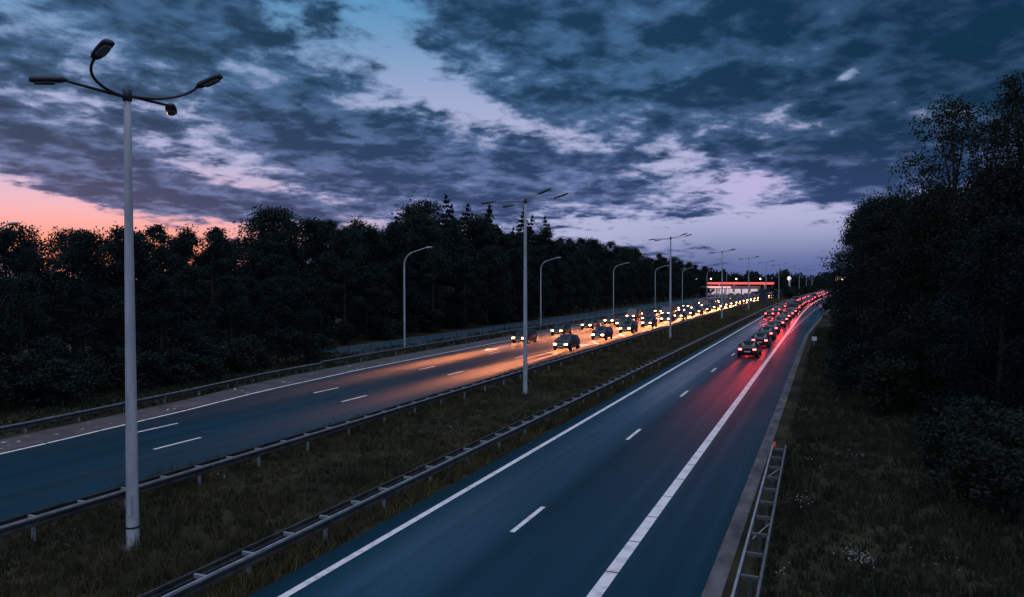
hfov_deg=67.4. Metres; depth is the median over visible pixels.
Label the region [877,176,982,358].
broadleaf tree
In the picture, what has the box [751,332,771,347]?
car
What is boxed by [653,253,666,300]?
broadleaf tree
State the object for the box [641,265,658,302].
broadleaf tree
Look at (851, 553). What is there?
wildflowers
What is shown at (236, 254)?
broadleaf tree
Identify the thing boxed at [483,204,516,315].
spruce tree
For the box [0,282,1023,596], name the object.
ground
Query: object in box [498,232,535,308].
broadleaf tree
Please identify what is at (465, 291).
broadleaf tree
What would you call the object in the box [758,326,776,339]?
car
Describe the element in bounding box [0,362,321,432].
guard rail
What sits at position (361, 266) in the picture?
pine tree
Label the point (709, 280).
broadleaf tree
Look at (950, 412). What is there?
shrub
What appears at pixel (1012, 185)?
broadleaf tree
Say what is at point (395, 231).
broadleaf tree
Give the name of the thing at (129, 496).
access door
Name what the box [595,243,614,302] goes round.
broadleaf tree
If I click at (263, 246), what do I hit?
broadleaf tree
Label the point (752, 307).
dry grass
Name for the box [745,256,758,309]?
street lamp
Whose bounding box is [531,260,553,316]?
broadleaf tree
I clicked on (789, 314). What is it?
car
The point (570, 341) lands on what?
car
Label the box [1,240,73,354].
broadleaf tree
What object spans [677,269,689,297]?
broadleaf tree
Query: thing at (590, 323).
car
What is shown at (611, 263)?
broadleaf tree
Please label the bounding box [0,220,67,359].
broadleaf tree
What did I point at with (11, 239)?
pine tree
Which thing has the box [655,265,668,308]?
street lamp
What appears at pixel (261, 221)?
broadleaf tree
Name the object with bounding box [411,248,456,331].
broadleaf tree
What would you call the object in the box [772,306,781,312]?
car
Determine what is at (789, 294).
shrub
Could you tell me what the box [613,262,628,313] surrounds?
street lamp
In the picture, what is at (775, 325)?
car
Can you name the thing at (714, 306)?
car
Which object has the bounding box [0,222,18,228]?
street lamp
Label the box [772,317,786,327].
car
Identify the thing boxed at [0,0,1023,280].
sky
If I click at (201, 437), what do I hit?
lane marking
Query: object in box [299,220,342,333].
broadleaf tree
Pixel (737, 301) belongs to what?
car
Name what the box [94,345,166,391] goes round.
shrub
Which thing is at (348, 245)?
broadleaf tree
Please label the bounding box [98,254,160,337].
broadleaf tree
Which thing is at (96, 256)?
broadleaf tree
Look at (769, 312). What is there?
car
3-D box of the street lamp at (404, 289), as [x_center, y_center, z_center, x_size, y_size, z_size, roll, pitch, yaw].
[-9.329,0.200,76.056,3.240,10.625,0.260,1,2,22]
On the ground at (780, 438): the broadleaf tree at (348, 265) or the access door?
the broadleaf tree at (348, 265)
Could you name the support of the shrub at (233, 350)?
on the ground at (780, 438)
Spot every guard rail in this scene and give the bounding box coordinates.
[0,296,777,540]
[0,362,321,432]
[137,292,813,596]
[320,298,714,367]
[348,307,619,356]
[731,442,786,596]
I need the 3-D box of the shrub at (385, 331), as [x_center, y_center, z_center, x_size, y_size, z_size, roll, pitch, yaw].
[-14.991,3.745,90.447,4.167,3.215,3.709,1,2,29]
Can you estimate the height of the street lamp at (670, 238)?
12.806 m
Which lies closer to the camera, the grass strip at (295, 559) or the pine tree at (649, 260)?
the grass strip at (295, 559)
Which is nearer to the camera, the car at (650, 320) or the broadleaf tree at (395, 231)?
the broadleaf tree at (395, 231)
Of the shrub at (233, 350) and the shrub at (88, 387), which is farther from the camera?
the shrub at (233, 350)
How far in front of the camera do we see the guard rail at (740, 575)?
19.86 m
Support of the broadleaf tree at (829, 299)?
on the ground at (780, 438)
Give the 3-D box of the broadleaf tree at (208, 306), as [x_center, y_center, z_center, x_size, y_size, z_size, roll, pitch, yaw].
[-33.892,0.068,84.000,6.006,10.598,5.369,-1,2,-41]
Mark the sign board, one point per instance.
(762, 296)
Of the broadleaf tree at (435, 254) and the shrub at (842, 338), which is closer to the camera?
the shrub at (842, 338)
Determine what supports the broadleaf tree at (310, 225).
on the ground at (780, 438)
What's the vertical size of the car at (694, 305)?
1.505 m
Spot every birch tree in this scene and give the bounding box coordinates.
[850,93,1023,396]
[946,111,1023,388]
[956,70,1023,375]
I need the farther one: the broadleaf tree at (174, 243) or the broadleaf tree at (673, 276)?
the broadleaf tree at (673, 276)
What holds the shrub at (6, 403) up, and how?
on the ground at (780, 438)
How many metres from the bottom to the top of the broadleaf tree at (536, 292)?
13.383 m
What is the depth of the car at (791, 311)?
142.50 m
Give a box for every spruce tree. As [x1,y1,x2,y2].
[383,216,420,329]
[423,223,472,325]
[438,193,474,319]
[459,202,501,319]
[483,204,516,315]
[486,205,500,239]
[516,206,551,315]
[527,214,553,312]
[538,215,564,309]
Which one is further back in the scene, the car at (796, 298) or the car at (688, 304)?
the car at (796, 298)
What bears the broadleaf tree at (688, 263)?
on the ground at (780, 438)
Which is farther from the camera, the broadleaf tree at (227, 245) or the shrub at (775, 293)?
the shrub at (775, 293)
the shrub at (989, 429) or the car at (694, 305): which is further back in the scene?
the car at (694, 305)
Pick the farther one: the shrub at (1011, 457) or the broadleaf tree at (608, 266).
the broadleaf tree at (608, 266)
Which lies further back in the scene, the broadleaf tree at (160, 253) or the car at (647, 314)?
the car at (647, 314)
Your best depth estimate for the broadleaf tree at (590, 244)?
189.36 m
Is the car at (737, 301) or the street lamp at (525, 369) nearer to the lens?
the street lamp at (525, 369)
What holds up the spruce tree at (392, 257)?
on the ground at (780, 438)
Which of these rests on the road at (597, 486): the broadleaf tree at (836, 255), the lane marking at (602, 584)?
the lane marking at (602, 584)
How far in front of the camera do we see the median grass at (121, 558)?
24.90 m
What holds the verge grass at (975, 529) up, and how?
on the ground at (780, 438)
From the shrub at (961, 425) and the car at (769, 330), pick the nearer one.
the shrub at (961, 425)
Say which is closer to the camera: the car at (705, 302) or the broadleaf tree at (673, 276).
the car at (705, 302)
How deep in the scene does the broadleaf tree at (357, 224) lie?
102.62 m
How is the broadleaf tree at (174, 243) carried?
on the ground at (780, 438)
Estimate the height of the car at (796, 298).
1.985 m
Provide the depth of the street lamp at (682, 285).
209.93 m
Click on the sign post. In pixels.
(821, 305)
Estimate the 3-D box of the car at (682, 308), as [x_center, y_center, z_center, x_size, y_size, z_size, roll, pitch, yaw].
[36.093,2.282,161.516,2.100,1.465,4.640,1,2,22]
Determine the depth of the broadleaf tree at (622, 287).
195.61 m
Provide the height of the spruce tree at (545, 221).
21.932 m
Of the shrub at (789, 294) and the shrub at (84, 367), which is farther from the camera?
the shrub at (789, 294)
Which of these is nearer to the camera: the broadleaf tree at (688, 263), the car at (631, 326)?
the car at (631, 326)
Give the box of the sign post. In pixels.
[818,290,823,322]
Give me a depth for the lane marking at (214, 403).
42.91 m
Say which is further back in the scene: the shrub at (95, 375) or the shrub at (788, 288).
the shrub at (788, 288)
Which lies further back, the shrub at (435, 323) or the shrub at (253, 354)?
the shrub at (435, 323)
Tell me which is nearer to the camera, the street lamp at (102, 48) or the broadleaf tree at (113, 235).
the street lamp at (102, 48)
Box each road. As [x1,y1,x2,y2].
[0,292,781,520]
[248,294,832,596]
[320,296,719,353]
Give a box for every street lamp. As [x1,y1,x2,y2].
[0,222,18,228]
[28,38,222,551]
[403,247,431,346]
[481,188,567,394]
[540,257,560,324]
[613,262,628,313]
[649,233,691,336]
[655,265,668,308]
[682,267,693,303]
[709,249,735,317]
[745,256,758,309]
[760,260,774,288]
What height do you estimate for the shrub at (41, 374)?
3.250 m
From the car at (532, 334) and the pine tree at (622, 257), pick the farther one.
the pine tree at (622, 257)
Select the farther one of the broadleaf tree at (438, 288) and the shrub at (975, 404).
the broadleaf tree at (438, 288)
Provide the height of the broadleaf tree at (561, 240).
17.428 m
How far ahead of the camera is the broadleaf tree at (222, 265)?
67.08 m
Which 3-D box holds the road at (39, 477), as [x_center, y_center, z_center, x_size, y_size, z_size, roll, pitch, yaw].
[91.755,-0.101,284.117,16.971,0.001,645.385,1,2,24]
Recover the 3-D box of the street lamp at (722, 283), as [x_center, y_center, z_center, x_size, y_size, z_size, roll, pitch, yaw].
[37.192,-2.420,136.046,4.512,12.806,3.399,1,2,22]
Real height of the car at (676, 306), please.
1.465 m
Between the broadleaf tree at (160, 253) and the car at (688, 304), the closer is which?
the broadleaf tree at (160, 253)
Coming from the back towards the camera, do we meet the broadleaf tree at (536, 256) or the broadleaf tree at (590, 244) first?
the broadleaf tree at (590, 244)
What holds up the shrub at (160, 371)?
on the ground at (780, 438)
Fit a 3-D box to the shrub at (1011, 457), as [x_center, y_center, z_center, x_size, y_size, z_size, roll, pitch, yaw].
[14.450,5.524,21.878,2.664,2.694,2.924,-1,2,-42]
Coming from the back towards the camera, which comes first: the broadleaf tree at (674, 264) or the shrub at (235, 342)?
the broadleaf tree at (674, 264)
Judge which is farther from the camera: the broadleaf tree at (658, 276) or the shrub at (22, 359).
the broadleaf tree at (658, 276)
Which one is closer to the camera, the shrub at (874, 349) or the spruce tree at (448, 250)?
the shrub at (874, 349)
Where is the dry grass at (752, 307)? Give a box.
[507,298,788,382]
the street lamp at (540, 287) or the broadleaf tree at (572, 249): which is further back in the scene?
the broadleaf tree at (572, 249)
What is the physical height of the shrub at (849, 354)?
3.751 m
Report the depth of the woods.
477.90 m
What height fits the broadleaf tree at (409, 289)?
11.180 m
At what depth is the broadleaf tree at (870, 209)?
62.00 m
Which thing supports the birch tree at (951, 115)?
on the ground at (780, 438)
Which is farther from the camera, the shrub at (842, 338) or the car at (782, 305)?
the car at (782, 305)
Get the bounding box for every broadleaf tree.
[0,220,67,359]
[0,269,63,396]
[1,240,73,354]
[30,226,114,354]
[32,226,140,360]
[49,283,113,383]
[83,221,160,356]
[85,227,159,363]
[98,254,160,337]
[115,224,189,352]
[117,271,199,378]
[136,241,197,352]
[156,224,216,342]
[157,235,208,343]
[186,226,240,341]
[187,251,223,333]
[192,228,247,341]
[204,235,258,334]
[231,206,322,334]
[234,235,302,335]
[237,241,269,337]
[238,204,329,332]
[281,215,336,329]
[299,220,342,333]
[308,223,389,333]
[322,259,364,342]
[334,215,374,321]
[338,221,398,330]
[364,222,422,328]
[367,235,410,320]
[381,199,470,318]
[381,250,431,335]
[394,202,458,324]
[394,212,459,323]
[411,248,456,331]
[416,263,443,319]
[448,217,464,237]
[450,256,480,327]
[458,211,511,318]
[459,214,508,321]
[494,247,536,317]
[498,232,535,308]
[509,232,533,314]
[512,246,545,317]
[516,231,546,313]
[517,244,554,318]
[530,225,562,309]
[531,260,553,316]
[555,238,567,275]
[557,240,594,297]
[565,238,578,268]
[576,238,596,294]
[577,237,608,307]
[589,238,606,286]
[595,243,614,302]
[597,260,616,308]
[603,260,626,306]
[604,259,623,307]
[617,245,640,303]
[627,247,647,298]
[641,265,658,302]
[645,269,666,301]
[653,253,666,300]
[658,262,668,297]
[662,270,681,299]
[667,256,685,298]
[669,273,681,299]
[672,260,689,293]
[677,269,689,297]
[684,261,693,296]
[689,273,702,297]
[694,271,707,296]
[700,266,713,290]
[700,277,709,295]
[706,275,714,292]
[723,277,731,285]
[813,193,904,331]
[818,198,876,325]
[820,188,935,344]
[825,191,939,357]
[855,193,980,401]
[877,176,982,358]
[885,185,965,341]
[898,157,1023,415]
[904,160,1017,381]
[924,201,1023,439]
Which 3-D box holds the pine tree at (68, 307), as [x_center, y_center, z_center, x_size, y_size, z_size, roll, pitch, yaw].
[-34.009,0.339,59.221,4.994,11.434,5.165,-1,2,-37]
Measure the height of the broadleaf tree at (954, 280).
14.072 m
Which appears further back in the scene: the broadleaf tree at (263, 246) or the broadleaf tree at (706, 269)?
the broadleaf tree at (706, 269)
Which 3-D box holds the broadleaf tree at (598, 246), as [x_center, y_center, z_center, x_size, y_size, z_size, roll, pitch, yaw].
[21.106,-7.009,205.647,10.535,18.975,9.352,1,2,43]
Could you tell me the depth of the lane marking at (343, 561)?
24.16 m
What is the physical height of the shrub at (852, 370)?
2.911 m
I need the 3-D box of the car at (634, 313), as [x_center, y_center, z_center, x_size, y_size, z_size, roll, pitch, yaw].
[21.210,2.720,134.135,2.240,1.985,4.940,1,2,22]
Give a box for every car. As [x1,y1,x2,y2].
[512,329,537,343]
[551,323,572,334]
[553,334,579,350]
[581,318,600,329]
[591,326,613,339]
[604,315,619,323]
[616,317,632,326]
[619,321,637,332]
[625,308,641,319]
[641,312,655,321]
[641,316,657,326]
[642,309,653,315]
[654,306,662,313]
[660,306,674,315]
[660,313,674,321]
[673,311,686,318]
[674,304,682,309]
[678,306,687,310]
[682,302,691,307]
[684,308,694,315]
[691,303,700,307]
[693,306,702,313]
[701,300,710,306]
[702,305,710,311]
[710,303,717,309]
[733,299,739,304]
[737,340,761,357]
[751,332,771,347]
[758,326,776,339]
[764,309,775,317]
[764,322,780,333]
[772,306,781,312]
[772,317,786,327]
[778,303,786,308]
[778,314,789,323]
[781,311,791,319]
[785,309,794,316]
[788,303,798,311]
[789,307,797,314]
[792,296,799,300]
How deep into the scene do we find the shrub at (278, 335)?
63.34 m
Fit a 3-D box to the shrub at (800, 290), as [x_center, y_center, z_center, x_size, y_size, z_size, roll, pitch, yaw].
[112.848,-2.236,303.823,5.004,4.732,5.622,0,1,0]
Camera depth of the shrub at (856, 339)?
52.82 m
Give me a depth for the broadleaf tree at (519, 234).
143.13 m
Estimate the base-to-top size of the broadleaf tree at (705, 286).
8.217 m
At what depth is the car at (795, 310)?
152.18 m
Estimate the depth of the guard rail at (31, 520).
28.82 m
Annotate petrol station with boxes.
[698,282,773,295]
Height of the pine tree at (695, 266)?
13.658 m
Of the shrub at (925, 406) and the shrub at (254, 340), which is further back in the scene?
the shrub at (254, 340)
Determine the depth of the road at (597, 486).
24.10 m
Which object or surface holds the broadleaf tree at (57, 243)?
on the ground at (780, 438)
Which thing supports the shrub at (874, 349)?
on the ground at (780, 438)
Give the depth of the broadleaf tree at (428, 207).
117.58 m
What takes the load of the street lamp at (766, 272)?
on the ground at (780, 438)
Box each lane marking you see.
[0,327,577,453]
[138,334,577,431]
[155,356,520,448]
[278,316,762,596]
[510,353,734,531]
[586,296,825,596]
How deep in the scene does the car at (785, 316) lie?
121.74 m
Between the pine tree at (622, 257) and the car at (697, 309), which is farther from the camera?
the pine tree at (622, 257)
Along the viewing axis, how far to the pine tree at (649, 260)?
248.54 m
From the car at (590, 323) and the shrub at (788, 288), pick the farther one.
the shrub at (788, 288)
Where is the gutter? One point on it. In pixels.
(717, 579)
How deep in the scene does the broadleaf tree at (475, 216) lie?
134.80 m
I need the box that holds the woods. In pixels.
[708,269,841,290]
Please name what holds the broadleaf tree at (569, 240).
on the ground at (780, 438)
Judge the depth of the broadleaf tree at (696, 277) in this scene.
292.24 m
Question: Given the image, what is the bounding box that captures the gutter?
[701,310,828,596]
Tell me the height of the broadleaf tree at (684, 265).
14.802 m
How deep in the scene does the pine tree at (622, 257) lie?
213.93 m
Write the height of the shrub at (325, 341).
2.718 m
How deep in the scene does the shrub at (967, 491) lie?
24.01 m
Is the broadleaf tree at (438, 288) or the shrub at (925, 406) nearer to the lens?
the shrub at (925, 406)
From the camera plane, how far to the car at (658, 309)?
155.89 m
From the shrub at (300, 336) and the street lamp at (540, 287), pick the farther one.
the street lamp at (540, 287)
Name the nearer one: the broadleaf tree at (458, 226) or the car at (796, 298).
the broadleaf tree at (458, 226)
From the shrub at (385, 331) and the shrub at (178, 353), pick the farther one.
the shrub at (385, 331)
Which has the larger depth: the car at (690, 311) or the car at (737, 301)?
the car at (737, 301)
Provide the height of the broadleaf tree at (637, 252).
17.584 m
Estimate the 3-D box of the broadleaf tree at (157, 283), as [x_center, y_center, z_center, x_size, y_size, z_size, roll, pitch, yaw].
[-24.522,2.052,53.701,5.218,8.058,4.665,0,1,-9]
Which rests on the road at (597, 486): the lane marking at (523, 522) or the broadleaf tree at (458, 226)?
the lane marking at (523, 522)
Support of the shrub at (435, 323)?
on the ground at (780, 438)
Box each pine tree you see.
[0,229,47,378]
[38,231,101,350]
[159,247,200,300]
[312,218,348,333]
[336,231,373,336]
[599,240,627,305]
[618,255,629,301]
[646,258,657,298]
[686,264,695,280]
[691,264,699,296]
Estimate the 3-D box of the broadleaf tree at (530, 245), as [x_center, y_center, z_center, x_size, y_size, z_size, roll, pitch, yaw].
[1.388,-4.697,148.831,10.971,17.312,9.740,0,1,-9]
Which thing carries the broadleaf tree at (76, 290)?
on the ground at (780, 438)
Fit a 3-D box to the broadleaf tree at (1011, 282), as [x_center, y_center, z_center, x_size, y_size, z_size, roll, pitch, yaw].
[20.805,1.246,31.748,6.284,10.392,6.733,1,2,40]
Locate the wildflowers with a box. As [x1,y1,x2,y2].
[218,376,962,578]
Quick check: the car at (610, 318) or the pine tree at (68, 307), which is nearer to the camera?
the pine tree at (68, 307)
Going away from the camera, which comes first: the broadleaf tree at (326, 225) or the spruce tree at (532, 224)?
the broadleaf tree at (326, 225)
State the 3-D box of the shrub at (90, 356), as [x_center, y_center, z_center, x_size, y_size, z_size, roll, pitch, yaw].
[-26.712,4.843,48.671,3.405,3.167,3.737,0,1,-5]
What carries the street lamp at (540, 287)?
on the ground at (780, 438)
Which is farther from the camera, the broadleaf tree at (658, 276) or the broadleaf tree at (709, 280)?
the broadleaf tree at (709, 280)
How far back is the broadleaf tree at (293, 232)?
90.76 m
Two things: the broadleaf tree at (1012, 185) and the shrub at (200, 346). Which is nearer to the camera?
the broadleaf tree at (1012, 185)
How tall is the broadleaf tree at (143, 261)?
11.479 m
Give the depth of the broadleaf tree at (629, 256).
219.11 m
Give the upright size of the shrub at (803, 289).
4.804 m
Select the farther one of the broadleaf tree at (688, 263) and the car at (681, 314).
the broadleaf tree at (688, 263)
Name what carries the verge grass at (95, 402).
on the ground at (780, 438)
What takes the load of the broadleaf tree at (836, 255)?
on the ground at (780, 438)
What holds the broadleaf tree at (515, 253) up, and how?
on the ground at (780, 438)
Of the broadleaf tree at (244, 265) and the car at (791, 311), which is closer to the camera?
the broadleaf tree at (244, 265)
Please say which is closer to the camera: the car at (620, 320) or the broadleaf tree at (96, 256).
the broadleaf tree at (96, 256)
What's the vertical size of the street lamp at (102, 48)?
13.102 m
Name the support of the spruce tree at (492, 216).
on the ground at (780, 438)
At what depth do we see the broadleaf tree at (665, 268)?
260.19 m
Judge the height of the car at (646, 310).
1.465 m
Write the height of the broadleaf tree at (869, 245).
13.624 m
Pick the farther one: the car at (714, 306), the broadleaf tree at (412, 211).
the car at (714, 306)
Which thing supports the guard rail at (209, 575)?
on the ground at (780, 438)
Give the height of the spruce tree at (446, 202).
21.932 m
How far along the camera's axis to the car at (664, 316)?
126.08 m
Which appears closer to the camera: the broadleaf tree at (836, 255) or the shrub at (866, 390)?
the shrub at (866, 390)
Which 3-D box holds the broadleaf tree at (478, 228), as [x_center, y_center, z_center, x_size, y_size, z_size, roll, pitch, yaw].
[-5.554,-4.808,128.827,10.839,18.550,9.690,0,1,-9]
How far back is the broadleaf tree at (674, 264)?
273.94 m
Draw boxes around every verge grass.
[0,322,553,435]
[738,326,1023,596]
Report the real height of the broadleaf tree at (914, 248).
12.327 m
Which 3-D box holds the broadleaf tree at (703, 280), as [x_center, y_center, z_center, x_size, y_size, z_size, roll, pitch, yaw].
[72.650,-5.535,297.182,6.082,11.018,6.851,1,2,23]
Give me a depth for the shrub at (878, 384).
42.25 m
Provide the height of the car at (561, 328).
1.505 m
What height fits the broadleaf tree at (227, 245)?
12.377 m
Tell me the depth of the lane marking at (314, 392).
37.87 m
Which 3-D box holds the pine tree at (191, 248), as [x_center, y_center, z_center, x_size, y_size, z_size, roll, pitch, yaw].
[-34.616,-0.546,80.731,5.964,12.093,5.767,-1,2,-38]
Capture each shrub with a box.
[0,349,49,408]
[0,371,24,411]
[1,357,90,408]
[6,359,91,407]
[9,355,94,403]
[61,360,99,396]
[69,356,113,393]
[73,350,114,391]
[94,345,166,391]
[136,355,181,387]
[150,345,208,383]
[157,335,238,380]
[179,334,225,373]
[202,342,244,374]
[223,337,260,372]
[229,334,276,368]
[236,347,262,371]
[257,328,303,364]
[280,329,323,362]
[302,333,340,358]
[331,324,356,344]
[372,317,403,340]
[381,318,405,336]
[417,313,445,332]
[771,290,780,298]
[780,286,795,295]
[783,291,794,298]
[792,287,803,295]
[800,286,807,294]
[816,343,899,393]
[827,331,892,382]
[830,328,884,373]
[845,358,898,399]
[847,344,901,379]
[852,356,929,415]
[859,354,923,407]
[912,395,1020,451]
[913,416,988,473]
[914,431,1023,505]
[917,393,957,423]
[918,404,987,459]
[952,443,1023,526]
[952,463,1019,501]
[975,406,1023,471]
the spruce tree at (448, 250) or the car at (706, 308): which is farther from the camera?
the car at (706, 308)
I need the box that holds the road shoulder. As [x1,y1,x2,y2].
[0,291,779,451]
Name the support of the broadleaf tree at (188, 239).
on the ground at (780, 438)
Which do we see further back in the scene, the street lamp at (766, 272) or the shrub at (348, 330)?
the street lamp at (766, 272)
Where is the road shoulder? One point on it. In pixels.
(29, 439)
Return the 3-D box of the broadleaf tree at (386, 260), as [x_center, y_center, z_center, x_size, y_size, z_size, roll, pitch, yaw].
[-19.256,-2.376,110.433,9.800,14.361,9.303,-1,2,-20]
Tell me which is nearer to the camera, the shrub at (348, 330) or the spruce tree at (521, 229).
the shrub at (348, 330)
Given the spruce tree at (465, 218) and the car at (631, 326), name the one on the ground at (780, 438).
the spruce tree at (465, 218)
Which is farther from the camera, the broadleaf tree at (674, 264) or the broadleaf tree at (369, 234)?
the broadleaf tree at (674, 264)
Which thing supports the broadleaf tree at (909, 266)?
on the ground at (780, 438)
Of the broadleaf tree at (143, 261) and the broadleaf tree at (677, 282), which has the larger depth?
the broadleaf tree at (677, 282)
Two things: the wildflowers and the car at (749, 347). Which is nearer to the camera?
the wildflowers
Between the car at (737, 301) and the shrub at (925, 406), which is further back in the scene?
the car at (737, 301)
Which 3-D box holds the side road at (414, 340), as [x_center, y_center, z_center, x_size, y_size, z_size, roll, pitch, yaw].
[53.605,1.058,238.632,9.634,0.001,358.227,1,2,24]
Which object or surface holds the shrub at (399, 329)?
on the ground at (780, 438)
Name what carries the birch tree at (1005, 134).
on the ground at (780, 438)
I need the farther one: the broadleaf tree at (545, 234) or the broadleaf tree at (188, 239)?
the broadleaf tree at (545, 234)
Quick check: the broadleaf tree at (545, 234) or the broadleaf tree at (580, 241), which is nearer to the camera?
the broadleaf tree at (545, 234)
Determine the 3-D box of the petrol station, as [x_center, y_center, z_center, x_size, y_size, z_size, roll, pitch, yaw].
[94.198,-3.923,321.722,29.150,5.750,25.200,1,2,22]
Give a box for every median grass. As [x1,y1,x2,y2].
[0,315,743,596]
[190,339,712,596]
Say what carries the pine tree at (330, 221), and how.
on the ground at (780, 438)
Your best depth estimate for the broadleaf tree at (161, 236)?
68.22 m
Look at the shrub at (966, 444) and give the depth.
23.72 m
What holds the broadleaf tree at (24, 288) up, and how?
on the ground at (780, 438)
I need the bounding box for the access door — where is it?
[128,494,130,515]
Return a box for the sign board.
[759,289,766,304]
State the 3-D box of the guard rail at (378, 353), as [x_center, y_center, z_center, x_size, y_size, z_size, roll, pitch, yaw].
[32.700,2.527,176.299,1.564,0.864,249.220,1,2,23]
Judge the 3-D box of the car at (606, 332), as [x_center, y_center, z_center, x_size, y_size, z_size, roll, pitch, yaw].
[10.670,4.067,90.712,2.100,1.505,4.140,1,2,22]
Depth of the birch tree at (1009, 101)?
43.88 m
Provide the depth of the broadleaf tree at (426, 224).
109.22 m
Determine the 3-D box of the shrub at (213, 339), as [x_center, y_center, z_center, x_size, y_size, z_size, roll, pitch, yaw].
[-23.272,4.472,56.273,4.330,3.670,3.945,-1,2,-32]
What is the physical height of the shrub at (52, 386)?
3.069 m
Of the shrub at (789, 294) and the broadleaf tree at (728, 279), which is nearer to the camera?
the shrub at (789, 294)

